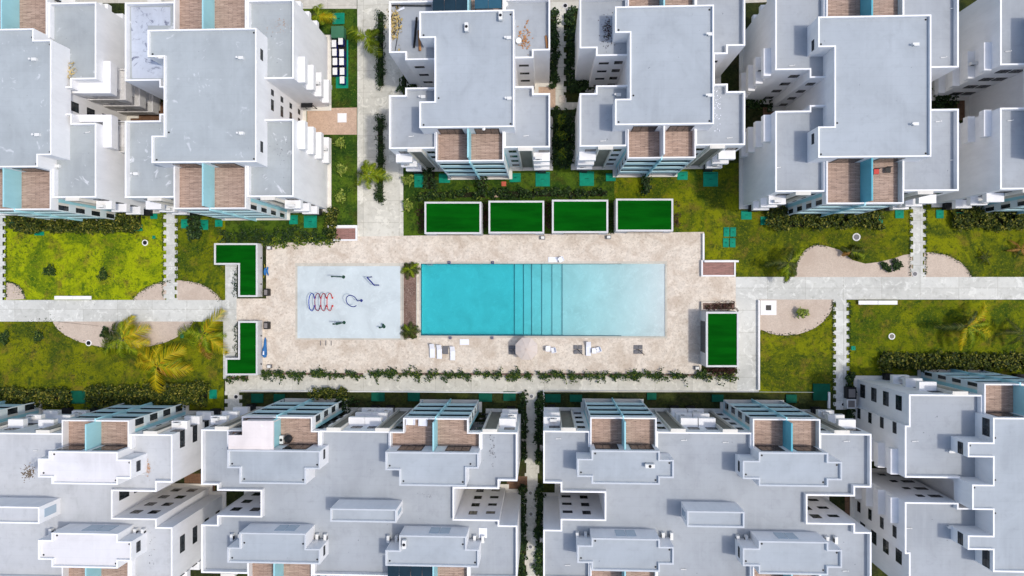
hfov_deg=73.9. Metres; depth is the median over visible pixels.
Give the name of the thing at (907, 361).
hedge
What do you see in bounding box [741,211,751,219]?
utility lid
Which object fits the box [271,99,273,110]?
window
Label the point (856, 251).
shrub
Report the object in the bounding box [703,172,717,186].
utility lid
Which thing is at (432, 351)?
sun lounger
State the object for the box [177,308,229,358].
palm tree
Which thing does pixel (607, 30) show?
dry leaf pile
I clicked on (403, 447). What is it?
terrace door
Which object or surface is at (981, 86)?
window
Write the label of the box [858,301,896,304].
bench
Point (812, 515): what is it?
window
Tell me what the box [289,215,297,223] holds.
utility lid
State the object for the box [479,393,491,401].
tank cover
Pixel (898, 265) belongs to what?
shrub
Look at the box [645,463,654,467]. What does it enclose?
air conditioner unit
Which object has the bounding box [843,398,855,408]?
equipment box
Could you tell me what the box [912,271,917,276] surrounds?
manhole
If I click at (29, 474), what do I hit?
roof debris
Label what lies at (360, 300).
spray ring
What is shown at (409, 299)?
planter
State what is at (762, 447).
terrace door
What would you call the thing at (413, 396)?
tank cover
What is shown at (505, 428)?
window
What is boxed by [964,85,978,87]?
window
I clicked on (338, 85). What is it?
equipment pad
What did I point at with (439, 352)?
sun lounger
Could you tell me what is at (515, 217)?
cabana
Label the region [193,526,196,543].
window
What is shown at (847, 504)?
courtyard paving
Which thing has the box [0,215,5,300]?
path
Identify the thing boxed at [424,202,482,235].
cabana
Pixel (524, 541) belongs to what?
hedge
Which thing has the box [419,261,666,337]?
swimming pool
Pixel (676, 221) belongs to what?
plant strip
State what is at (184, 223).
utility lid
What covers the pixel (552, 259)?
foam board
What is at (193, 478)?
courtyard paving
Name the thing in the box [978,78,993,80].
window
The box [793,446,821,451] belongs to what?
terrace door
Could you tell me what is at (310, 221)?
utility lid
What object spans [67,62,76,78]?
rubble heap
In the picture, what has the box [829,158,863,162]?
terrace door
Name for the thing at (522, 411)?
hedge
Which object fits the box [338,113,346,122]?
access hatch
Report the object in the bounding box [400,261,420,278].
palm
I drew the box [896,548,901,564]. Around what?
window
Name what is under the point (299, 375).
vine row
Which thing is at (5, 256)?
ground cover
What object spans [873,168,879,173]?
terrace chair
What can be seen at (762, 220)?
utility lid
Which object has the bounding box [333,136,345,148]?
shrub
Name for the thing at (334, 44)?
meter cabinet
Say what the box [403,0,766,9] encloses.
path
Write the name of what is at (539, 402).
hedge
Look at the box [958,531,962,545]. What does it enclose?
window
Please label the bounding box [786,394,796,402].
tank cover
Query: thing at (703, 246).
wall
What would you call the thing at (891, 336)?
manhole
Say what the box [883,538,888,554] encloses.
window
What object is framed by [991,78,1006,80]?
window
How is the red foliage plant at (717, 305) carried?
in the planter at (703, 305)
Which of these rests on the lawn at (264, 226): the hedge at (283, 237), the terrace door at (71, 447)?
the hedge at (283, 237)
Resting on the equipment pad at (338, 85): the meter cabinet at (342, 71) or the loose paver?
the meter cabinet at (342, 71)
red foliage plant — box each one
[705,300,738,311]
[706,367,738,375]
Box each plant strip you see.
[415,207,423,233]
[482,197,487,228]
[544,198,551,230]
[608,203,613,233]
[673,201,680,226]
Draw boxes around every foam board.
[460,339,468,344]
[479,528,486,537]
[548,257,557,261]
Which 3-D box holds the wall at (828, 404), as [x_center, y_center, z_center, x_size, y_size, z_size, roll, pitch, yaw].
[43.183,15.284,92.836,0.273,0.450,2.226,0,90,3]
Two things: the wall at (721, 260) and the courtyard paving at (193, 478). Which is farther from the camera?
the courtyard paving at (193, 478)
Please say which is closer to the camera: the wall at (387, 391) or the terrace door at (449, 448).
the terrace door at (449, 448)
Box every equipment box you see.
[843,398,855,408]
[844,386,856,398]
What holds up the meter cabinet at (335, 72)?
on the equipment pad at (338, 85)
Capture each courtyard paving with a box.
[131,102,163,120]
[184,474,214,490]
[307,108,356,134]
[507,476,526,488]
[539,87,555,106]
[763,107,773,114]
[845,496,849,515]
[957,100,964,119]
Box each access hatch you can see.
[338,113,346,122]
[760,300,775,314]
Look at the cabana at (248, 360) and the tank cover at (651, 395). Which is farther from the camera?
the cabana at (248, 360)
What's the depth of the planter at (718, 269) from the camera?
93.35 m
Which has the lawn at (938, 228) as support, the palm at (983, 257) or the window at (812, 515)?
the palm at (983, 257)
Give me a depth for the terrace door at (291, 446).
82.46 m
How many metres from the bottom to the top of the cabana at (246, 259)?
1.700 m
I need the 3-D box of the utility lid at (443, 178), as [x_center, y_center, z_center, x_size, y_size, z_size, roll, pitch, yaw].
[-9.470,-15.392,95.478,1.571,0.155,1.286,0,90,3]
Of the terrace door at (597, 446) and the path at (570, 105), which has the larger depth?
the path at (570, 105)
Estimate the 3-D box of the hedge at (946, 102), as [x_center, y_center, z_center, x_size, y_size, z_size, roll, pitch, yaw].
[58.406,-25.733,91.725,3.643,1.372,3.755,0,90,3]
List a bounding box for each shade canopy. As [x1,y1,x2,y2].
[388,566,431,575]
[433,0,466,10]
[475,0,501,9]
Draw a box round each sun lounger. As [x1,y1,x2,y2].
[429,344,434,357]
[436,345,441,358]
[450,347,454,359]
[586,342,590,355]
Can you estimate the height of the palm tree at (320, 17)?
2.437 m
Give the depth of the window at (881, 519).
84.99 m
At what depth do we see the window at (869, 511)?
88.23 m
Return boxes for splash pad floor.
[297,266,399,337]
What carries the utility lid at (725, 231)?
on the lawn at (722, 209)
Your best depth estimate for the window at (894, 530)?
81.94 m
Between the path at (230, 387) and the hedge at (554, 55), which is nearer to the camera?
the hedge at (554, 55)
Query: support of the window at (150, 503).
in the apartment building at (91, 497)
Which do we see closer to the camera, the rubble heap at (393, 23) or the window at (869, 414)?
the rubble heap at (393, 23)
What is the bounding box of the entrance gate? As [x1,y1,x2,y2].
[301,103,316,108]
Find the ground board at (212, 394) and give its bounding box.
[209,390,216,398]
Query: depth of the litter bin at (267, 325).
95.75 m
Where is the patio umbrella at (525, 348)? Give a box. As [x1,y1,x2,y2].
[515,338,536,359]
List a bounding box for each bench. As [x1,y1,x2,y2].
[54,296,91,299]
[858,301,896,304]
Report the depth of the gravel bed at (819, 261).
93.00 m
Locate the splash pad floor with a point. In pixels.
(373, 311)
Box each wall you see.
[241,390,521,392]
[328,225,357,227]
[545,390,813,392]
[702,233,703,259]
[704,260,738,261]
[757,300,759,389]
[827,392,829,408]
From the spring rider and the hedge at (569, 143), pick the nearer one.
the hedge at (569, 143)
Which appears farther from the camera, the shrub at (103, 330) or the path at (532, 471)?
the shrub at (103, 330)
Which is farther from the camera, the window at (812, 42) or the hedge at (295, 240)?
the hedge at (295, 240)
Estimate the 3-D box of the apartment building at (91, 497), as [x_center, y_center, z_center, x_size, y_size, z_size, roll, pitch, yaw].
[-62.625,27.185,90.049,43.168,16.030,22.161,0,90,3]
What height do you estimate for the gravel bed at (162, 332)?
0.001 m
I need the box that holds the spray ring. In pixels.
[346,295,362,306]
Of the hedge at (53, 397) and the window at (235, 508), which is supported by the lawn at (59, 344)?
the hedge at (53, 397)
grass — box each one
[0,24,1022,384]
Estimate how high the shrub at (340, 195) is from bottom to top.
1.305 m
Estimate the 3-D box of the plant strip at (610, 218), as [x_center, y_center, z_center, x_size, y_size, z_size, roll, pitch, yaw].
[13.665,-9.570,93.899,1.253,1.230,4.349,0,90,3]
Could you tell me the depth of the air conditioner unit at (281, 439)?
83.25 m
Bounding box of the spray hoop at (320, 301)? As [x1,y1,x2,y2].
[320,293,326,310]
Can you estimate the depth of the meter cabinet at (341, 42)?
95.15 m
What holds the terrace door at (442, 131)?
in the apartment building at (473, 104)
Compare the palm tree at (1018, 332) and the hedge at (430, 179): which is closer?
the palm tree at (1018, 332)
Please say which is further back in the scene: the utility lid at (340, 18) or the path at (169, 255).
the path at (169, 255)
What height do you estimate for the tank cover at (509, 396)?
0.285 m
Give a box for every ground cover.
[0,228,219,385]
[4,217,7,296]
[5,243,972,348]
[161,214,164,296]
[176,215,178,278]
[832,302,834,409]
[848,302,850,371]
[908,207,911,275]
[924,204,927,274]
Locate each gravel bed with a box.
[6,283,24,299]
[53,322,192,348]
[134,282,165,299]
[177,280,220,299]
[760,300,832,334]
[795,245,911,276]
[924,252,971,276]
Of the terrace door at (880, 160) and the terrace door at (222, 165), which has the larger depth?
the terrace door at (222, 165)
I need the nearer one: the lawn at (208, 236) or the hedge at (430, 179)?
the hedge at (430, 179)
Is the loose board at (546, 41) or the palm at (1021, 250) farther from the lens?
the palm at (1021, 250)
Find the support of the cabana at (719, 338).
on the ground at (729, 74)
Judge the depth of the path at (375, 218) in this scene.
96.02 m
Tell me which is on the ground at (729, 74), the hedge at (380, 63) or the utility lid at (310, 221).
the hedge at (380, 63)
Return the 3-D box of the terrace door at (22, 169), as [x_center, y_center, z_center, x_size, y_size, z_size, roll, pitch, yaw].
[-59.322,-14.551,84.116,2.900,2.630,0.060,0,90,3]
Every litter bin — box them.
[264,289,270,295]
[264,322,270,328]
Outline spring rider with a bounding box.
[263,264,268,277]
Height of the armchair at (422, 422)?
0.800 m
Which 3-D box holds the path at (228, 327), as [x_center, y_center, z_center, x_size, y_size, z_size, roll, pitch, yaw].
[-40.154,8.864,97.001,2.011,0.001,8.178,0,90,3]
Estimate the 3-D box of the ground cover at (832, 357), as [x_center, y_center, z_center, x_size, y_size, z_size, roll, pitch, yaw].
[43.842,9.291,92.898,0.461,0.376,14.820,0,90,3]
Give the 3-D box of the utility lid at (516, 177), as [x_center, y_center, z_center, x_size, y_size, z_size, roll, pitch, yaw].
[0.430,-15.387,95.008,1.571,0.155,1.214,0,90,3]
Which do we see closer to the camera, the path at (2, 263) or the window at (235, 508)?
the window at (235, 508)
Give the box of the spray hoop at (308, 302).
[308,293,315,310]
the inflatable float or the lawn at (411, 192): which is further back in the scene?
the inflatable float
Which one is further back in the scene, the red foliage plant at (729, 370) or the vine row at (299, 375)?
the vine row at (299, 375)
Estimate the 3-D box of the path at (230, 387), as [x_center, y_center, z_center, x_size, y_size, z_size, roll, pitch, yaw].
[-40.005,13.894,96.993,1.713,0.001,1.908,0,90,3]
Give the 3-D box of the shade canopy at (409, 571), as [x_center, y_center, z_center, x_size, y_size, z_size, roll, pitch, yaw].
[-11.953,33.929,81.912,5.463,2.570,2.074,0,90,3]
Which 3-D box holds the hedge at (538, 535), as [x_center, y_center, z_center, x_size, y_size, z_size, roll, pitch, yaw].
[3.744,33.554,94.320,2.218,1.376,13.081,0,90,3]
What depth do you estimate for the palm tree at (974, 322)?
89.30 m
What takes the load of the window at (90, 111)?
in the apartment building at (62, 145)
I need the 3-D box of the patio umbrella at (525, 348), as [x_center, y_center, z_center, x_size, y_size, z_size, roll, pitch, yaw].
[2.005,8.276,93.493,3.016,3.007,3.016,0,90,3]
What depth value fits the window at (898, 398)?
81.83 m
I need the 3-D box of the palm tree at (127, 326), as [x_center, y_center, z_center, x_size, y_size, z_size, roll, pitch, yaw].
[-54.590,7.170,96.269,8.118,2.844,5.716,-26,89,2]
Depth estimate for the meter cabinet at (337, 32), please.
94.97 m
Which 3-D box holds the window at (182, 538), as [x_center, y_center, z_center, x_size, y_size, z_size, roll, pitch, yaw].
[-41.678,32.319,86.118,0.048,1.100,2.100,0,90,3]
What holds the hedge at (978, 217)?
on the lawn at (938, 228)
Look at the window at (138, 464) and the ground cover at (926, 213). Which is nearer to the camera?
the window at (138, 464)
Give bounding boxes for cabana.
[214,243,262,296]
[225,320,262,374]
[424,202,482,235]
[488,201,543,234]
[552,200,607,234]
[614,199,672,232]
[700,311,738,366]
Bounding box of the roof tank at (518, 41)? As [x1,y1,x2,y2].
[516,38,521,44]
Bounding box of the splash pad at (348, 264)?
[295,263,401,339]
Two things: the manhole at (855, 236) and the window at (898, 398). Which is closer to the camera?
the window at (898, 398)
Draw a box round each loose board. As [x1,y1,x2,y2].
[392,5,430,5]
[413,17,417,47]
[418,30,420,50]
[545,35,547,48]
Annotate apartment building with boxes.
[0,0,159,220]
[0,401,225,575]
[125,0,331,220]
[201,398,524,575]
[389,0,552,179]
[540,398,871,575]
[571,0,744,176]
[739,0,958,216]
[850,369,1023,575]
[931,0,1023,214]
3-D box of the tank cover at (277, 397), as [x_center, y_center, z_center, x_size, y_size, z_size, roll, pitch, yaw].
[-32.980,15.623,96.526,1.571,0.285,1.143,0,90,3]
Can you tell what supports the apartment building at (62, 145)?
on the ground at (729, 74)
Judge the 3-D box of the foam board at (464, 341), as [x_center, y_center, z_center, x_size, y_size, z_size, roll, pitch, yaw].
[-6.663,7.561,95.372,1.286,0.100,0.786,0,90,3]
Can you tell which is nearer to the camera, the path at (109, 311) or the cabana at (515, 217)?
the cabana at (515, 217)
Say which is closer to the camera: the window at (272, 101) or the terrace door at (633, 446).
the terrace door at (633, 446)
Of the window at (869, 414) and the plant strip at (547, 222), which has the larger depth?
the plant strip at (547, 222)
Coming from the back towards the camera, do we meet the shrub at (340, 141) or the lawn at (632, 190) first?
the shrub at (340, 141)
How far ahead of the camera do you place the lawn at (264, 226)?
96.71 m
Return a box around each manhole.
[852,233,860,240]
[888,333,894,339]
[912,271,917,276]
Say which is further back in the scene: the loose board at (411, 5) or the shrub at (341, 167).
the shrub at (341, 167)
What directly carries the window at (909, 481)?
in the apartment building at (943, 495)
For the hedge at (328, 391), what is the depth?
94.98 m
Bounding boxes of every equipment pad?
[332,35,346,76]
[336,40,347,87]
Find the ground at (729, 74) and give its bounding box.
[3,0,976,575]
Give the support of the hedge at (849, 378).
on the ground at (729, 74)
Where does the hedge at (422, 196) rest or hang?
on the lawn at (411, 192)
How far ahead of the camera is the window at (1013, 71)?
81.32 m
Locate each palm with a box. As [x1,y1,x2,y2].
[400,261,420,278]
[400,322,420,339]
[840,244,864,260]
[977,248,991,264]
[1007,240,1023,257]
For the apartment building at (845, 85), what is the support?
on the ground at (729, 74)
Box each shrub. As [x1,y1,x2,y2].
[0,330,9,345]
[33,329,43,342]
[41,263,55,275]
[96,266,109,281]
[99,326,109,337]
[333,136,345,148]
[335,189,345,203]
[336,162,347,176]
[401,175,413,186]
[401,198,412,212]
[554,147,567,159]
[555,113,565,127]
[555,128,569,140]
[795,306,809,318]
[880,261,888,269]
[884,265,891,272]
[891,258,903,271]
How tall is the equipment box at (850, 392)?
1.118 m
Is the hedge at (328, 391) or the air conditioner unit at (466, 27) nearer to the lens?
the air conditioner unit at (466, 27)
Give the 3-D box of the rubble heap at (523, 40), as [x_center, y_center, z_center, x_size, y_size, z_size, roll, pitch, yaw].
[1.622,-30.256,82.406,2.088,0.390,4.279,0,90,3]
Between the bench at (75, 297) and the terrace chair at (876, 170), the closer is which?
the terrace chair at (876, 170)
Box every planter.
[333,228,357,240]
[403,263,416,338]
[701,260,735,276]
[701,301,735,310]
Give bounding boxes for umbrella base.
[509,345,515,353]
[574,345,582,354]
[634,345,643,354]
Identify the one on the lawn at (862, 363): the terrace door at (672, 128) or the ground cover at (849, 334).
the ground cover at (849, 334)
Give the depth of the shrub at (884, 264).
92.28 m
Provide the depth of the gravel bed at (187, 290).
97.25 m
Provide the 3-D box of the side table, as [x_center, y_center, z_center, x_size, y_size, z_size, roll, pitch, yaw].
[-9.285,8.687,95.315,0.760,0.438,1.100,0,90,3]
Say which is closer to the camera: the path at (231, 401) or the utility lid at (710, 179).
the utility lid at (710, 179)
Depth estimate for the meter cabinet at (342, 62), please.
95.14 m
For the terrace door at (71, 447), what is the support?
in the apartment building at (91, 497)
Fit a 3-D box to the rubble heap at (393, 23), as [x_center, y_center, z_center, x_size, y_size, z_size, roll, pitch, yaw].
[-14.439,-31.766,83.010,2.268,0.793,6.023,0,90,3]
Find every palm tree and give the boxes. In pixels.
[100,315,151,357]
[135,343,192,393]
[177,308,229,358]
[309,3,335,25]
[347,26,382,57]
[355,160,392,188]
[765,247,804,282]
[934,302,991,350]
[996,318,1023,348]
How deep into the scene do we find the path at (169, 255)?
97.41 m
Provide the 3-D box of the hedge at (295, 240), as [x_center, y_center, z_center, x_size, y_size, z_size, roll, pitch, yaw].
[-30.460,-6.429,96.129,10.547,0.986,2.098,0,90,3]
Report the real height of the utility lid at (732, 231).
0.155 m
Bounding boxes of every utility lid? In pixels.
[34,231,43,235]
[150,213,156,218]
[181,219,187,227]
[200,220,207,229]
[215,220,222,226]
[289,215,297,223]
[304,216,316,227]
[332,13,344,23]
[414,174,422,186]
[439,174,449,182]
[509,173,520,181]
[536,172,549,186]
[579,171,593,185]
[606,173,615,180]
[677,171,687,179]
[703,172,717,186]
[723,227,728,236]
[723,238,728,246]
[730,227,735,236]
[730,238,735,246]
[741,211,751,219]
[760,217,767,224]
[895,210,903,217]
[936,210,943,217]
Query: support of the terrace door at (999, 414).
in the apartment building at (943, 495)
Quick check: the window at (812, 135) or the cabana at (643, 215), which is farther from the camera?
the cabana at (643, 215)
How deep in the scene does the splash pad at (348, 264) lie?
96.19 m
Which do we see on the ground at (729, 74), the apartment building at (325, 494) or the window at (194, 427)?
the apartment building at (325, 494)
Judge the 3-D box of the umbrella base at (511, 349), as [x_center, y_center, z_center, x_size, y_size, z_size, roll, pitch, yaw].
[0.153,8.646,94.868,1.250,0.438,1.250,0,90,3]
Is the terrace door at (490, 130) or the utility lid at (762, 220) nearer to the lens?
the terrace door at (490, 130)
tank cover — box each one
[71,391,85,403]
[251,394,263,402]
[274,394,284,401]
[371,392,384,400]
[408,392,419,400]
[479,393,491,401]
[503,391,515,400]
[545,394,560,401]
[570,394,581,401]
[647,392,655,399]
[712,394,723,401]
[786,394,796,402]
[813,384,829,400]
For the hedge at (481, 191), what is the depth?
94.27 m
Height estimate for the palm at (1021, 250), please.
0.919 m
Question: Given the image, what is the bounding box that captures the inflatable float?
[262,338,266,357]
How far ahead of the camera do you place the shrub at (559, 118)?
93.36 m
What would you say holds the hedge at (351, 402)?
on the ground at (729, 74)
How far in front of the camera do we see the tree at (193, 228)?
96.41 m
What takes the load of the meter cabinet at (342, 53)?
on the equipment pad at (338, 85)
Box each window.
[71,101,78,112]
[87,107,94,114]
[119,491,128,500]
[136,460,140,471]
[136,540,140,552]
[144,502,156,505]
[147,510,160,513]
[170,429,184,431]
[180,430,184,447]
[180,534,184,552]
[193,425,196,441]
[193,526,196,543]
[230,507,242,510]
[260,48,262,60]
[260,141,262,152]
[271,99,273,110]
[504,427,514,429]
[705,427,717,429]
[809,514,821,517]
[811,39,813,51]
[811,133,813,144]
[857,408,859,418]
[857,501,859,512]
[860,384,864,397]
[868,412,871,423]
[868,508,871,520]
[871,387,876,401]
[871,529,876,545]
[880,417,883,428]
[880,516,883,528]
[883,391,888,406]
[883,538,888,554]
[892,421,896,433]
[892,525,896,538]
[896,395,901,410]
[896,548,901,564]
[900,480,914,482]
[913,487,928,489]
[949,92,963,94]
[958,441,962,454]
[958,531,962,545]
[961,92,975,94]
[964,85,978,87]
[976,85,990,87]
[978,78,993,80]
[982,417,989,436]
[982,550,989,568]
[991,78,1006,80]
[995,70,1010,72]
[1008,70,1022,72]
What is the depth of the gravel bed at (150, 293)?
97.53 m
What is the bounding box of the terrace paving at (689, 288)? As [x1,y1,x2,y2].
[237,232,735,372]
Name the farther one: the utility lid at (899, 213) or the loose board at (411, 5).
the utility lid at (899, 213)
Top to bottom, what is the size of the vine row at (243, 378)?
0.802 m
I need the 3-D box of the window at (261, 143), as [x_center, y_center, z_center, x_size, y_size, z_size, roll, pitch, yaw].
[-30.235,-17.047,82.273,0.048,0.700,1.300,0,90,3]
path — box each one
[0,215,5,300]
[0,265,236,321]
[78,0,173,2]
[163,213,177,300]
[223,322,236,378]
[225,379,236,390]
[225,391,241,410]
[237,373,736,391]
[295,0,356,8]
[357,0,402,236]
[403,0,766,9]
[525,391,538,575]
[550,102,577,109]
[552,2,565,109]
[735,277,1023,391]
[833,299,848,409]
[910,204,925,277]
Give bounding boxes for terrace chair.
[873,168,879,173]
[884,166,892,172]
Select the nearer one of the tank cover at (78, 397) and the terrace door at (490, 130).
the terrace door at (490, 130)
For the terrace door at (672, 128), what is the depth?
80.18 m
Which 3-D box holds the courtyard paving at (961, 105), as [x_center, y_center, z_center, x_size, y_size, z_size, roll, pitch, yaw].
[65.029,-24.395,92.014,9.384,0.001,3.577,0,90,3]
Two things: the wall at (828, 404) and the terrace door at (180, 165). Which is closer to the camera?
the terrace door at (180, 165)
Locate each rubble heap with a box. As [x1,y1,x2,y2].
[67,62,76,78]
[385,4,402,50]
[517,20,532,48]
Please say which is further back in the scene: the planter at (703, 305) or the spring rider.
the spring rider
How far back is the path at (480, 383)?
95.29 m
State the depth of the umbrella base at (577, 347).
94.54 m
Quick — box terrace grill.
[284,435,292,442]
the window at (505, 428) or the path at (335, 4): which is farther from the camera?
the path at (335, 4)
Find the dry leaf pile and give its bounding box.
[598,12,612,46]
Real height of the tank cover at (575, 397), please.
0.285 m
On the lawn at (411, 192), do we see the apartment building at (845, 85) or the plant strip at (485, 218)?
the plant strip at (485, 218)
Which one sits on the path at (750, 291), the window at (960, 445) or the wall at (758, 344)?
the wall at (758, 344)
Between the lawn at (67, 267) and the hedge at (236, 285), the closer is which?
the hedge at (236, 285)
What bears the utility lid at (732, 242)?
on the lawn at (722, 209)
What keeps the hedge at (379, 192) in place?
on the ground at (729, 74)
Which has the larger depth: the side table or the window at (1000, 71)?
the side table
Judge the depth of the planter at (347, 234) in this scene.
95.80 m
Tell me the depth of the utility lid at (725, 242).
93.59 m
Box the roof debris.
[20,464,34,482]
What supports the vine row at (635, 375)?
on the path at (480, 383)
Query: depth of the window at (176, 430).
85.95 m
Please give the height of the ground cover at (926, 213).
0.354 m
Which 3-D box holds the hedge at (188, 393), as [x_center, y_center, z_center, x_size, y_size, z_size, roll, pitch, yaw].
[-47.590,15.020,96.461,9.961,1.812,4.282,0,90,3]
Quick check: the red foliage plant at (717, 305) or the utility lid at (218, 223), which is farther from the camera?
the utility lid at (218, 223)
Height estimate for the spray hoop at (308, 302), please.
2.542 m
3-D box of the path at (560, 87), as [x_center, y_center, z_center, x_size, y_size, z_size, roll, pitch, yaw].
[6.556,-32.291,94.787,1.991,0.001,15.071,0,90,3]
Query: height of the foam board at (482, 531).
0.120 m
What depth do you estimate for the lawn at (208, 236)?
97.19 m
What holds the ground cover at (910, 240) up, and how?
on the lawn at (722, 209)
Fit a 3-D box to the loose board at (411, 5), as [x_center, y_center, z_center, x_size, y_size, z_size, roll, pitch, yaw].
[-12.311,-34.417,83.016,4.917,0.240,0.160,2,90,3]
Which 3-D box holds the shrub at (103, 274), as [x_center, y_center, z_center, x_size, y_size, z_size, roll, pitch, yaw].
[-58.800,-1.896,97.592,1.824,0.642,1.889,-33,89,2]
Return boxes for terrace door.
[12,168,49,171]
[56,445,84,449]
[93,445,127,450]
[173,164,201,167]
[211,163,243,167]
[283,444,312,449]
[397,445,424,450]
[438,129,464,133]
[445,446,471,450]
[474,128,499,133]
[594,444,618,448]
[628,444,654,449]
[631,126,657,131]
[666,126,693,130]
[754,445,784,450]
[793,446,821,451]
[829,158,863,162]
[873,158,904,162]
[986,412,1023,416]
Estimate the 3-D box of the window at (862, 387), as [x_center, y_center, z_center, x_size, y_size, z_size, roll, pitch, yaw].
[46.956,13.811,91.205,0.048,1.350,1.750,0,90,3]
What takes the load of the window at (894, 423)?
in the apartment building at (943, 495)
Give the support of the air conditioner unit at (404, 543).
on the apartment building at (325, 494)
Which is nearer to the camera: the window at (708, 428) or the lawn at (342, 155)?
the window at (708, 428)
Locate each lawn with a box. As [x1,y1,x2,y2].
[0,322,223,409]
[4,212,165,299]
[175,215,224,299]
[225,205,332,244]
[303,9,356,224]
[403,165,613,235]
[614,169,704,235]
[705,163,912,276]
[759,303,835,392]
[847,300,1023,383]
[923,204,1023,276]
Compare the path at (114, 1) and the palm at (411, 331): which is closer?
the palm at (411, 331)
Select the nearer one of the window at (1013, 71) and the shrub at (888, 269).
the window at (1013, 71)
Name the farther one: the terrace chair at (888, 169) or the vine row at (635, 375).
the vine row at (635, 375)
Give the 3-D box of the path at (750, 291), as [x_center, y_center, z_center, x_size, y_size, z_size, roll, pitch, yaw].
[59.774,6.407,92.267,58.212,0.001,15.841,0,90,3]
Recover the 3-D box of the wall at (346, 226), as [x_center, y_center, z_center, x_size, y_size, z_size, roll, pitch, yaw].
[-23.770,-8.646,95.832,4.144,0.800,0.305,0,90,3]
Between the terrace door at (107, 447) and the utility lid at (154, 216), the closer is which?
the terrace door at (107, 447)
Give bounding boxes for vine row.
[222,375,248,383]
[260,365,365,384]
[368,365,533,384]
[536,366,738,386]
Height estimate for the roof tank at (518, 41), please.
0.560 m
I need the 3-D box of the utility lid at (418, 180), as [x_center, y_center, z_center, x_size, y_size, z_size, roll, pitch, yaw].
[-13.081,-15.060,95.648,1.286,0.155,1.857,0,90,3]
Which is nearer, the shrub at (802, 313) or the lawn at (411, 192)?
the shrub at (802, 313)
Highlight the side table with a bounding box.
[443,346,447,353]
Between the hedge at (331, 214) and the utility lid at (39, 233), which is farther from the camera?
the utility lid at (39, 233)
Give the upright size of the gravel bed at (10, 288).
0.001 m
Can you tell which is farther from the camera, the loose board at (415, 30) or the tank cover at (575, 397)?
the tank cover at (575, 397)
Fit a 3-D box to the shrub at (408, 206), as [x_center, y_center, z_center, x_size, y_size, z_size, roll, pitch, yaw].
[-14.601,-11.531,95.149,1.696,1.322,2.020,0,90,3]
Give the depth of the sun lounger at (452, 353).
95.09 m
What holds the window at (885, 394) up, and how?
in the apartment building at (943, 495)
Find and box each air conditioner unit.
[279,435,284,443]
[402,539,406,548]
[464,22,468,32]
[498,11,502,20]
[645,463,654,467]
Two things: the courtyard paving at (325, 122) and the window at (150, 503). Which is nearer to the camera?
the window at (150, 503)
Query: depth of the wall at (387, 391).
95.61 m
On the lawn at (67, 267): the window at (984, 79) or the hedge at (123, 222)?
the hedge at (123, 222)
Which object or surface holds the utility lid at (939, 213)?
on the lawn at (938, 228)
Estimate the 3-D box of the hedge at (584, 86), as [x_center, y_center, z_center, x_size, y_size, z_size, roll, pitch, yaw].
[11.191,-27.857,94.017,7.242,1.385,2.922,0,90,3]
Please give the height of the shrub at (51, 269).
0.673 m
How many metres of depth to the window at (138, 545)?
82.92 m
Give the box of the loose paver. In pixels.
[559,95,564,102]
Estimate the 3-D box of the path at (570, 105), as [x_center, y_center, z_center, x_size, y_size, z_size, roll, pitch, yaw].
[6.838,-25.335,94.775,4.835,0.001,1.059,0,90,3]
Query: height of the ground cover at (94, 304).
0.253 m
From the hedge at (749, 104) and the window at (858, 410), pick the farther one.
the hedge at (749, 104)
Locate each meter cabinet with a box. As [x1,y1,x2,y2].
[331,26,345,40]
[332,40,337,48]
[332,49,338,57]
[333,58,338,66]
[333,68,338,76]
[338,38,344,46]
[339,49,345,57]
[339,58,345,66]
[340,68,345,76]
[340,76,345,84]
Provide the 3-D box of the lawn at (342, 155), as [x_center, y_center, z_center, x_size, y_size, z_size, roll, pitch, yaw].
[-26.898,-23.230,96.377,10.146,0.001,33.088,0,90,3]
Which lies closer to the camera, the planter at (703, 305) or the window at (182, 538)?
the window at (182, 538)
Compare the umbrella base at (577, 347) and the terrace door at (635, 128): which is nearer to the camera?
the terrace door at (635, 128)
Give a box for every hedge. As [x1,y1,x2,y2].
[0,385,72,409]
[4,212,144,235]
[82,383,177,409]
[143,379,210,409]
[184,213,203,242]
[216,226,334,246]
[231,267,237,296]
[232,323,237,356]
[260,235,332,249]
[308,386,348,400]
[322,207,340,241]
[334,396,359,411]
[373,8,387,90]
[373,113,386,204]
[395,76,416,92]
[416,186,483,202]
[422,167,437,191]
[474,176,488,196]
[488,185,606,200]
[517,389,528,461]
[518,484,527,575]
[531,484,545,575]
[532,391,545,464]
[548,7,561,88]
[550,106,576,169]
[563,5,580,92]
[568,79,594,93]
[640,173,651,195]
[745,99,772,112]
[765,205,885,231]
[845,372,855,418]
[876,349,1023,373]
[931,86,958,108]
[951,206,1023,232]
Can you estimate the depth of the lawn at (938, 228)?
92.13 m
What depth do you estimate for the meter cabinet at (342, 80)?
95.14 m
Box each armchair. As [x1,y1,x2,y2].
[406,419,415,424]
[418,419,427,425]
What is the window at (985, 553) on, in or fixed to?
in the apartment building at (943, 495)
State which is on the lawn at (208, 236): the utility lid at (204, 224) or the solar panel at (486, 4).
the utility lid at (204, 224)
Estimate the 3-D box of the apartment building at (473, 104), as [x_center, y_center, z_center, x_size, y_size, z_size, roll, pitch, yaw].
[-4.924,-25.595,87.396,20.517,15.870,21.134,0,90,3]

